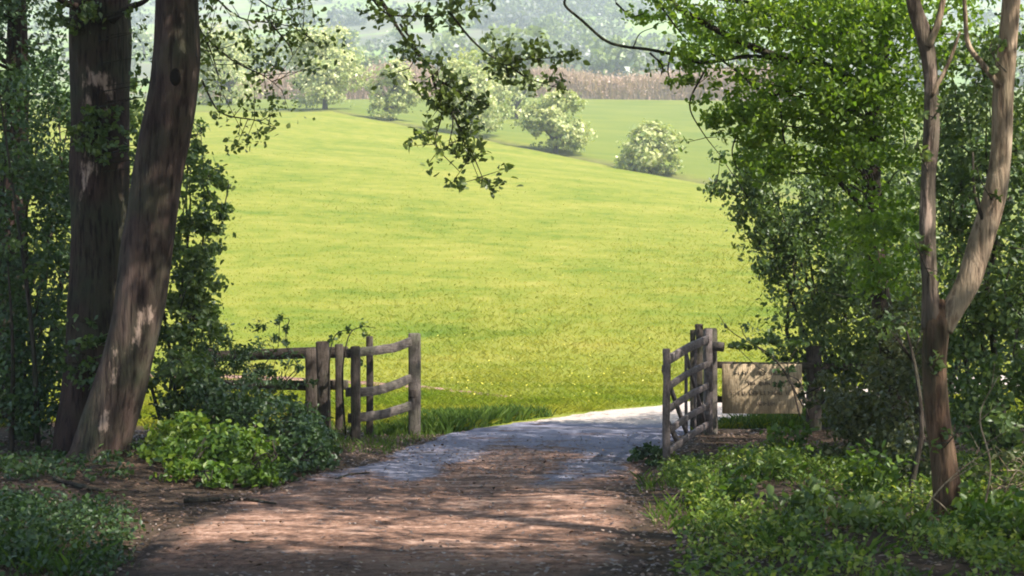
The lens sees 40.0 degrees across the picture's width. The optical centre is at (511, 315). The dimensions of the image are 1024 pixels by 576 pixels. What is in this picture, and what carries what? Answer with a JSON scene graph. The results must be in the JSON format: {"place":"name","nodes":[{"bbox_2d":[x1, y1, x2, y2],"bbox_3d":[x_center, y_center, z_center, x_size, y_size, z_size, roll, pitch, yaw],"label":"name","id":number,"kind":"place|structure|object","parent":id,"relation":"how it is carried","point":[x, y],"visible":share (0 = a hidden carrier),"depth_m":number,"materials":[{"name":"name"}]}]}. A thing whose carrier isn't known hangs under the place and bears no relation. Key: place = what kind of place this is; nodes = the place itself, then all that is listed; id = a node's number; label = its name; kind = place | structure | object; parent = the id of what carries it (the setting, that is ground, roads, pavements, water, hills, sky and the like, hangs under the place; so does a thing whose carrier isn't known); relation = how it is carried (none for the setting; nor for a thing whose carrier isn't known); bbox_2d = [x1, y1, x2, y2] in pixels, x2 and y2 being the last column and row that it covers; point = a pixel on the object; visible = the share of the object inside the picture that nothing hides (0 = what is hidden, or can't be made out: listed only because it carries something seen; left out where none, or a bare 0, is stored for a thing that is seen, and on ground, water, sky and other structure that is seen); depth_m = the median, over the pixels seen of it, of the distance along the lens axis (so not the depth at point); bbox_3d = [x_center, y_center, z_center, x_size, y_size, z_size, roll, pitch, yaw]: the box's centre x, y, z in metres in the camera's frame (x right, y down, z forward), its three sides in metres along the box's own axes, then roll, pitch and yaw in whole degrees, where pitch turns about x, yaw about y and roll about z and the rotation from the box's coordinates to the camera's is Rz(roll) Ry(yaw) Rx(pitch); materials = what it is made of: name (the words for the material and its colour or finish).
{"place":"outdoors","nodes":[
{"label":"outdoors","id":0,"kind":"place"},
{"bbox_2d":[56,372,521,398],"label":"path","id":1,"kind":"structure","parent":0,"point":[293,378],"depth_m":30.64,"materials":[{"name":"beige soil"}]},
{"bbox_2d":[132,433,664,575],"bbox_3d":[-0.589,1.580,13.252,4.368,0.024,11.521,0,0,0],"label":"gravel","id":2,"kind":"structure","parent":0,"point":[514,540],"depth_m":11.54,"materials":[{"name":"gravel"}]},
{"bbox_2d":[0,0,1023,575],"bbox_3d":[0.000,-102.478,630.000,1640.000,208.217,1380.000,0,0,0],"label":"ground","id":3,"kind":"structure","parent":0,"point":[364,134],"depth_m":57.98,"materials":[{"name":"green plant"}]},
{"bbox_2d":[0,237,38,450],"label":"sapling","id":4,"kind":"object","parent":3,"relation":"on","point":[14,240],"visible":0.95,"depth_m":15.88,"materials":[{"name":"brown plant"}]},
{"bbox_2d":[0,74,50,449],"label":"sapling","id":5,"kind":"object","parent":3,"relation":"on","point":[42,264],"visible":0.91,"depth_m":15.88,"materials":[{"name":"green plant"}]},
{"bbox_2d":[0,0,68,425],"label":"yew tree","id":6,"kind":"object","parent":3,"relation":"on","point":[16,41],"visible":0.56,"depth_m":19.64,"materials":[{"name":"green plant"}]},
{"bbox_2d":[32,1,64,35],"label":"hill tree","id":7,"kind":"object","parent":3,"relation":"on","point":[48,6],"visible":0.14,"depth_m":490.03,"materials":[{"name":"green plant"}]},
{"bbox_2d":[0,482,153,575],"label":"nettle patch","id":8,"kind":"object","parent":3,"relation":"on","point":[18,511],"visible":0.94,"depth_m":9.55,"materials":[{"name":"green plant"}]},
{"bbox_2d":[0,52,158,448],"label":"elder bush","id":9,"kind":"object","parent":3,"relation":"on","point":[40,191],"visible":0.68,"depth_m":16.96,"materials":[{"name":"green plant"}]},
{"bbox_2d":[53,477,127,491],"bbox_3d":[-3.711,1.471,12.242,0.701,0.113,0.219,0,0,10],"label":"fallen stick","id":10,"kind":"object","parent":3,"relation":"on","point":[72,483],"visible":0.96,"depth_m":12.20,"materials":[{"name":"brown wood"}]},
{"bbox_2d":[42,0,148,453],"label":"oak tree","id":11,"kind":"object","parent":3,"relation":"on","point":[100,58],"visible":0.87,"depth_m":15.21,"materials":[{"name":"brown plant"}]},
{"bbox_2d":[0,437,246,481],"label":"ivy ground","id":12,"kind":"structure","parent":3,"relation":"on","point":[8,465],"depth_m":13.21,"materials":[{"name":"green plant"}]},
{"bbox_2d":[132,28,152,61],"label":"hill tree","id":13,"kind":"object","parent":3,"relation":"on","point":[146,37],"visible":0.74,"depth_m":427.72,"materials":[{"name":"green plant"}]},
{"bbox_2d":[129,72,236,420],"bbox_3d":[-3.932,-0.759,16.592,1.543,4.551,3.005,0,0,-23],"label":"hazel bush","id":14,"kind":"object","parent":3,"relation":"on","point":[190,299],"visible":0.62,"depth_m":16.27,"materials":[{"name":"green plant"}]},
{"bbox_2d":[136,409,292,489],"bbox_3d":[-2.997,1.276,14.139,1.525,0.648,2.937,0,0,-19],"label":"currant bush","id":15,"kind":"object","parent":3,"relation":"on","point":[184,446],"visible":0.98,"depth_m":13.70,"materials":[{"name":"green plant"}]},
{"bbox_2d":[197,18,274,103],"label":"hawthorn tree","id":16,"kind":"object","parent":3,"relation":"on","point":[225,71],"visible":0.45,"depth_m":183.41,"materials":[{"name":"green plant"}]},
{"bbox_2d":[225,18,250,42],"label":"hill tree","id":17,"kind":"object","parent":3,"relation":"on","point":[239,21],"visible":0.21,"depth_m":465.39,"materials":[{"name":"green plant"}]},
{"bbox_2d":[171,313,317,416],"bbox_3d":[-3.356,0.746,17.662,1.800,1.614,1.683,0,0,0],"label":"willow bush","id":18,"kind":"object","parent":3,"relation":"on","point":[241,358],"visible":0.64,"depth_m":17.75,"materials":[{"name":"green plant"}]},
{"bbox_2d":[150,353,342,481],"bbox_3d":[-2.891,1.005,15.366,2.293,1.206,4.005,0,0,0],"label":"dogwood bush","id":19,"kind":"object","parent":3,"relation":"on","point":[301,423],"visible":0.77,"depth_m":15.63,"materials":[{"name":"green plant"}]},
{"bbox_2d":[243,35,284,71],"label":"hill tree","id":20,"kind":"object","parent":3,"relation":"on","point":[261,41],"visible":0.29,"depth_m":346.42,"materials":[{"name":"green plant"}]},
{"bbox_2d":[183,341,347,431],"bbox_3d":[-3.487,1.017,18.975,2.784,1.388,0.611,0,0,27],"label":"rail fence","id":21,"kind":"object","parent":3,"relation":"on","point":[316,358],"visible":0.55,"depth_m":18.46,"materials":[{"name":"brown wood"}]},
{"bbox_2d":[286,0,315,21],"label":"hill tree","id":22,"kind":"object","parent":3,"relation":"on","point":[309,12],"visible":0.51,"depth_m":567.65,"materials":[{"name":"green plant"}]},
{"bbox_2d":[275,19,373,109],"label":"hawthorn tree","id":23,"kind":"object","parent":3,"relation":"on","point":[341,73],"visible":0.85,"depth_m":162.28,"materials":[{"name":"green plant"}]},
{"bbox_2d":[60,0,589,462],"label":"beech tree","id":24,"kind":"object","parent":3,"relation":"on","point":[110,415],"visible":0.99,"depth_m":14.17,"materials":[{"name":"brown plant"}]},
{"bbox_2d":[327,318,373,435],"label":"bramble shoot","id":25,"kind":"object","parent":3,"relation":"on","point":[340,333],"visible":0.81,"depth_m":17.74,"materials":[{"name":"green plant"}]},
{"bbox_2d":[329,27,371,62],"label":"hill tree","id":26,"kind":"object","parent":3,"relation":"on","point":[354,35],"visible":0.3,"depth_m":405.25,"materials":[{"name":"green plant"}]},
{"bbox_2d":[348,53,383,71],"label":"hill tree","id":27,"kind":"object","parent":3,"relation":"on","point":[376,59],"visible":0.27,"depth_m":286.72,"materials":[{"name":"green plant"}]},
{"bbox_2d":[345,333,420,440],"bbox_3d":[-1.704,0.990,18.235,0.372,1.527,1.491,0,0,31],"label":"fence panel","id":28,"kind":"object","parent":3,"relation":"on","point":[355,391],"visible":0.94,"depth_m":18.21,"materials":[{"name":"brown wood"}]},
{"bbox_2d":[362,58,427,120],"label":"hawthorn tree","id":29,"kind":"object","parent":3,"relation":"on","point":[394,99],"visible":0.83,"depth_m":152.50,"materials":[{"name":"green plant"}]},
{"bbox_2d":[383,18,413,41],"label":"hill tree","id":30,"kind":"object","parent":3,"relation":"on","point":[395,33],"visible":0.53,"depth_m":485.67,"materials":[{"name":"green plant"}]},
{"bbox_2d":[386,41,422,72],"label":"hill tree","id":31,"kind":"object","parent":3,"relation":"on","point":[405,53],"visible":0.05,"depth_m":334.36,"materials":[{"name":"green plant"}]},
{"bbox_2d":[418,7,474,57],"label":"hill tree","id":32,"kind":"object","parent":3,"relation":"on","point":[446,38],"visible":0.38,"depth_m":374.24,"materials":[{"name":"green plant"}]},
{"bbox_2d":[140,57,791,100],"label":"thicket","id":33,"kind":"object","parent":3,"relation":"on","point":[643,86],"visible":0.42,"depth_m":231.57,"materials":[{"name":"plant"}]},
{"bbox_2d":[428,47,515,136],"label":"hawthorn tree","id":34,"kind":"object","parent":3,"relation":"on","point":[480,84],"visible":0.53,"depth_m":139.10,"materials":[{"name":"green plant"}]},
{"bbox_2d":[475,1,497,23],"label":"hill tree","id":35,"kind":"object","parent":3,"relation":"on","point":[484,7],"visible":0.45,"depth_m":531.64,"materials":[{"name":"green plant"}]},
{"bbox_2d":[469,22,549,85],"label":"hill tree","id":36,"kind":"object","parent":3,"relation":"on","point":[532,31],"visible":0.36,"depth_m":284.72,"materials":[{"name":"green plant"}]},
{"bbox_2d":[0,399,1023,575],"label":"verge grass","id":37,"kind":"structure","parent":3,"relation":"on","point":[450,420],"depth_m":12.41,"materials":[{"name":"green plant"}]},
{"bbox_2d":[4,0,1023,90],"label":"woods","id":38,"kind":"object","parent":3,"relation":"on","point":[604,27],"visible":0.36,"depth_m":509.05,"materials":[{"name":"green plant"}]},
{"bbox_2d":[490,66,549,118],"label":"hawthorn tree","id":39,"kind":"object","parent":3,"relation":"on","point":[502,91],"visible":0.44,"depth_m":173.52,"materials":[{"name":"green plant"}]},
{"bbox_2d":[526,12,565,45],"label":"hill tree","id":40,"kind":"object","parent":3,"relation":"on","point":[554,32],"visible":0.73,"depth_m":456.76,"materials":[{"name":"green plant"}]},
{"bbox_2d":[510,89,597,152],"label":"hawthorn tree","id":41,"kind":"object","parent":3,"relation":"on","point":[547,114],"visible":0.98,"depth_m":129.88,"materials":[{"name":"green plant"}]},
{"bbox_2d":[374,229,780,400],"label":"meadow flowers","id":42,"kind":"object","parent":3,"relation":"on","point":[561,366],"visible":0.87,"depth_m":28.03,"materials":[{"name":"white plant"}]},
{"bbox_2d":[563,16,601,58],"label":"hill tree","id":43,"kind":"object","parent":3,"relation":"on","point":[585,35],"visible":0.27,"depth_m":421.42,"materials":[{"name":"green plant"}]},
{"bbox_2d":[585,34,652,76],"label":"hill tree","id":44,"kind":"object","parent":3,"relation":"on","point":[609,57],"visible":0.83,"depth_m":321.19,"materials":[{"name":"green plant"}]},
{"bbox_2d":[603,0,636,19],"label":"hill tree","id":45,"kind":"object","parent":3,"relation":"on","point":[614,11],"visible":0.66,"depth_m":563.87,"materials":[{"name":"green plant"}]},
{"bbox_2d":[613,118,684,174],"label":"hawthorn tree","id":46,"kind":"object","parent":3,"relation":"on","point":[652,143],"visible":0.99,"depth_m":118.57,"materials":[{"name":"green plant"}]},
{"bbox_2d":[627,441,681,466],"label":"bramble clump","id":47,"kind":"object","parent":3,"relation":"on","point":[646,450],"visible":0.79,"depth_m":15.13,"materials":[{"name":"green plant"}]},
{"bbox_2d":[652,31,677,63],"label":"hill tree","id":48,"kind":"object","parent":3,"relation":"on","point":[667,36],"visible":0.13,"depth_m":369.10,"materials":[{"name":"green plant"}]},
{"bbox_2d":[690,330,694,430],"bbox_3d":[2.483,0.998,19.298,0.082,1.618,0.087,0,0,0],"label":"gate post","id":49,"kind":"object","parent":3,"relation":"on","point":[692,335],"visible":0.36,"depth_m":19.27,"materials":[{"name":"brown wood"}]},
{"bbox_2d":[695,324,702,432],"bbox_3d":[2.544,0.953,19.097,0.121,1.693,0.116,0,0,0],"label":"gate post","id":50,"kind":"object","parent":3,"relation":"on","point":[698,330],"visible":0.41,"depth_m":19.05,"materials":[{"name":"brown wood"}]},
{"bbox_2d":[703,328,717,434],"bbox_3d":[2.644,0.981,18.750,0.186,1.643,0.180,0,0,0],"label":"gate post","id":51,"kind":"object","parent":3,"relation":"on","point":[715,413],"visible":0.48,"depth_m":18.67,"materials":[{"name":"brown wood"}]},
{"bbox_2d":[662,329,712,466],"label":"field gate","id":52,"kind":"structure","parent":51,"relation":"attached to","point":[705,409],"depth_m":16.42,"materials":[{"name":"brown wood"}]},
{"bbox_2d":[681,461,769,506],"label":"nettle clump","id":53,"kind":"object","parent":3,"relation":"on","point":[745,489],"visible":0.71,"depth_m":11.53,"materials":[{"name":"green plant"}]},
{"bbox_2d":[718,314,808,415],"bbox_3d":[3.253,0.630,18.167,1.204,1.326,0.335,0,0,0],"label":"hawthorn shoot","id":54,"kind":"object","parent":3,"relation":"on","point":[770,352],"visible":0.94,"depth_m":18.14,"materials":[{"name":"green plant"}]},
{"bbox_2d":[733,439,813,480],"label":"nettle clump","id":55,"kind":"object","parent":3,"relation":"on","point":[786,463],"visible":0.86,"depth_m":12.75,"materials":[{"name":"green plant"}]},
{"bbox_2d":[755,415,819,457],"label":"elder seedling","id":56,"kind":"object","parent":3,"relation":"on","point":[796,429],"visible":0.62,"depth_m":14.59,"materials":[{"name":"green plant"}]},
{"bbox_2d":[563,0,1023,441],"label":"field maple","id":57,"kind":"object","parent":3,"relation":"on","point":[871,94],"visible":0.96,"depth_m":14.93,"materials":[{"name":"green plant"}]},
{"bbox_2d":[712,341,925,432],"bbox_3d":[4.151,1.022,18.884,3.154,1.391,0.407,0,0,-8],"label":"rail fence","id":58,"kind":"object","parent":3,"relation":"on","point":[813,357],"visible":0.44,"depth_m":18.87,"materials":[{"name":"brown wood"}]},
{"bbox_2d":[722,364,801,413],"bbox_3d":[3.342,0.973,18.799,1.066,0.663,0.039,0,0,0],"label":"notice board","id":59,"kind":"object","parent":58,"relation":"attached to","point":[748,389],"visible":0.88,"depth_m":18.79,"materials":[{"name":"brown wood"}]},
{"bbox_2d":[763,476,880,524],"bbox_3d":[2.275,1.367,10.299,0.641,0.381,0.737,0,0,-33],"label":"nettle clump","id":60,"kind":"object","parent":3,"relation":"on","point":[806,497],"visible":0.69,"depth_m":10.36,"materials":[{"name":"green plant"}]},
{"bbox_2d":[696,122,954,413],"bbox_3d":[4.354,-0.621,19.426,3.567,4.384,4.147,0,0,0],"label":"hawthorn bush","id":61,"kind":"object","parent":3,"relation":"on","point":[828,297],"visible":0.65,"depth_m":19.01,"materials":[{"name":"green plant"}]},
{"bbox_2d":[653,443,1023,575],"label":"undergrowth","id":62,"kind":"object","parent":3,"relation":"on","point":[822,565],"visible":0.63,"depth_m":9.27,"materials":[{"name":"green plant"}]},
{"bbox_2d":[658,435,1023,477],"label":"woodland herbs","id":63,"kind":"object","parent":3,"relation":"on","point":[731,458],"visible":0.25,"depth_m":14.25,"materials":[{"name":"green plant"}]},
{"bbox_2d":[796,489,921,533],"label":"nettle clump","id":64,"kind":"object","parent":3,"relation":"on","point":[862,520],"visible":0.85,"depth_m":9.61,"materials":[{"name":"green plant"}]},
{"bbox_2d":[797,292,930,481],"bbox_3d":[3.723,0.660,14.392,1.515,1.841,3.471,0,0,10],"label":"bramble thicket","id":65,"kind":"object","parent":3,"relation":"on","point":[862,413],"visible":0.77,"depth_m":14.58,"materials":[{"name":"green plant"}]},
{"bbox_2d":[830,437,917,499],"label":"nettle clump","id":66,"kind":"object","parent":3,"relation":"on","point":[880,473],"visible":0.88,"depth_m":11.76,"materials":[{"name":"green plant"}]},
{"bbox_2d":[870,311,923,500],"bbox_3d":[3.432,0.764,12.088,0.609,1.721,1.013,0,0,0],"label":"sapling","id":67,"kind":"object","parent":3,"relation":"on","point":[912,357],"visible":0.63,"depth_m":12.01,"materials":[{"name":"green plant"}]},
{"bbox_2d":[786,0,1023,421],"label":"holly bush","id":68,"kind":"object","parent":3,"relation":"on","point":[952,363],"visible":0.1,"depth_m":20.07,"materials":[{"name":"green plant"}]},
{"bbox_2d":[928,494,950,514],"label":"dry stem","id":69,"kind":"object","parent":3,"relation":"on","point":[949,513],"visible":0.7,"depth_m":10.20,"materials":[{"name":"brown wood"}]},
{"bbox_2d":[925,433,991,510],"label":"dry stem","id":70,"kind":"object","parent":3,"relation":"on","point":[940,488],"visible":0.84,"depth_m":10.20,"materials":[{"name":"brown wood"}]},
{"bbox_2d":[906,0,1020,518],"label":"forked tree","id":71,"kind":"object","parent":3,"relation":"on","point":[940,319],"visible":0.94,"depth_m":10.54,"materials":[{"name":"brown plant"}]},
{"bbox_2d":[910,29,1023,467],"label":"hazel bush","id":72,"kind":"object","parent":3,"relation":"on","point":[1008,300],"visible":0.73,"depth_m":13.31,"materials":[{"name":"green plant"}]},
{"bbox_2d":[937,491,1023,538],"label":"nettle clump","id":73,"kind":"object","parent":3,"relation":"on","point":[1017,509],"visible":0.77,"depth_m":9.57,"materials":[{"name":"green plant"}]},
{"bbox_2d":[946,470,1023,526],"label":"nettle clump","id":74,"kind":"object","parent":3,"relation":"on","point":[990,498],"visible":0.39,"depth_m":10.28,"materials":[{"name":"green plant"}]},
{"bbox_2d":[979,364,1004,510],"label":"dry stem","id":75,"kind":"object","parent":3,"relation":"on","point":[989,479],"visible":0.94,"depth_m":10.20,"materials":[{"name":"brown wood"}]},
{"bbox_2d":[971,444,1023,501],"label":"bush","id":76,"kind":"object","parent":3,"relation":"on","point":[1004,485],"visible":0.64,"depth_m":11.86,"materials":[{"name":"green plant"}]},
{"bbox_2d":[108,375,1006,575],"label":"track","id":77,"kind":"structure","parent":0,"point":[364,515],"depth_m":11.17,"materials":[{"name":"soil"}]},
{"bbox_2d":[183,497,276,504],"bbox_3d":[-2.360,1.563,11.948,0.816,0.046,0.281,0,0,7],"label":"fallen stick","id":78,"kind":"object","parent":77,"relation":"on","point":[200,500],"visible":0.98,"depth_m":11.97,"materials":[{"name":"brown wood"}]},
{"bbox_2d":[229,538,263,542],"bbox_3d":[-1.865,1.575,9.810,0.256,0.029,0.104,0,0,10],"label":"fallen stick","id":79,"kind":"object","parent":77,"relation":"on","point":[243,541],"visible":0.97,"depth_m":9.78,"materials":[{"name":"wood"}]},
{"bbox_2d":[335,472,369,478],"bbox_3d":[-1.602,1.576,13.879,0.100,0.027,0.614,0,0,25],"label":"fallen stick","id":80,"kind":"object","parent":77,"relation":"on","point":[339,477],"visible":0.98,"depth_m":13.97,"materials":[{"name":"wood"}]},
{"bbox_2d":[0,425,1023,575],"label":"leaf litter","id":81,"kind":"object","parent":77,"relation":"on","point":[516,562],"visible":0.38,"depth_m":11.83,"materials":[{"name":"plant"}]}
]}

